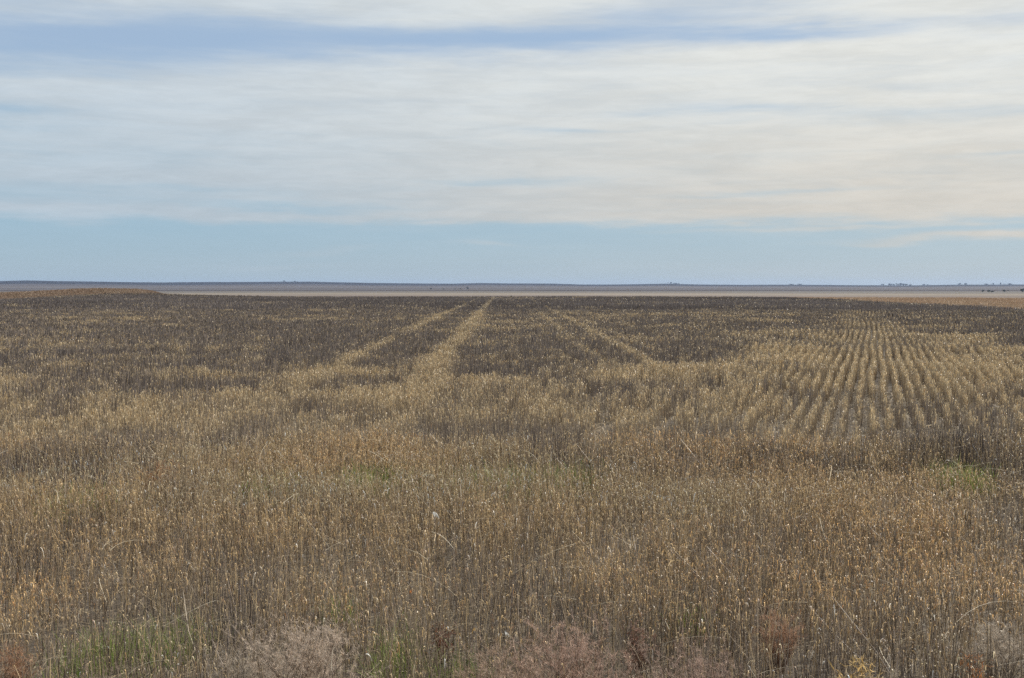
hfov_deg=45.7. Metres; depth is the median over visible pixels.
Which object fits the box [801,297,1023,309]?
tall grass
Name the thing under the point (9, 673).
twiggy weed
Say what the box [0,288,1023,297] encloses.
distant land
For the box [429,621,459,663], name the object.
leafy weed
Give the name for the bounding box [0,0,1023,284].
sky
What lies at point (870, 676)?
twiggy weed
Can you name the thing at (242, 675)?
twiggy weed
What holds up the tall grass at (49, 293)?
on the ground at (452, 619)
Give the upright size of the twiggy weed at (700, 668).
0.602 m
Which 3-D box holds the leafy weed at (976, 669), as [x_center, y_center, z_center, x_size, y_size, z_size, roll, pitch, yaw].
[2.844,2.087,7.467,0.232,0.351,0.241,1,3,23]
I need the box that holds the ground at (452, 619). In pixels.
[0,297,1023,677]
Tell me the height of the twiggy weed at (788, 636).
0.490 m
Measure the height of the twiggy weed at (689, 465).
0.413 m
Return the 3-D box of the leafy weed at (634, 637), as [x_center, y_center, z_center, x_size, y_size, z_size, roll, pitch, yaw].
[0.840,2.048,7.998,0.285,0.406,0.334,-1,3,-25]
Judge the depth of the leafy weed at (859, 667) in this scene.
7.17 m
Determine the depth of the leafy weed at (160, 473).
15.17 m
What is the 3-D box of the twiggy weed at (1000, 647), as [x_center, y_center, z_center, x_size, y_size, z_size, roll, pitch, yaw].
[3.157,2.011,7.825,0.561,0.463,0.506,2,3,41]
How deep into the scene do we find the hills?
6475.58 m
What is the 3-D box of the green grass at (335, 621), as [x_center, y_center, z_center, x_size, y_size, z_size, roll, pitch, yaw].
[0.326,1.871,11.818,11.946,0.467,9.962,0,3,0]
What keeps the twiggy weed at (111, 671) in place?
on the ground at (452, 619)
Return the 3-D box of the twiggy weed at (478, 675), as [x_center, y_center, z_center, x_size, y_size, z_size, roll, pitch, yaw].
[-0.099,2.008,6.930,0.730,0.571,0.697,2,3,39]
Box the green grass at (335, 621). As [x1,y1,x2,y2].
[12,455,1001,677]
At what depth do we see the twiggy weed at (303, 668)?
7.28 m
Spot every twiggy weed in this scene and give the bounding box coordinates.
[0,633,46,677]
[68,655,143,677]
[202,633,289,677]
[214,611,381,677]
[432,635,553,677]
[484,601,643,677]
[621,626,759,677]
[673,453,702,483]
[747,599,807,672]
[836,665,898,677]
[952,613,1023,677]
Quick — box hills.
[0,280,1023,288]
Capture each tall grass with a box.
[0,288,162,298]
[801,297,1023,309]
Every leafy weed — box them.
[140,459,179,491]
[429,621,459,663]
[620,620,660,677]
[828,653,882,677]
[956,652,993,677]
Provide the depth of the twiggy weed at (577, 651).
7.26 m

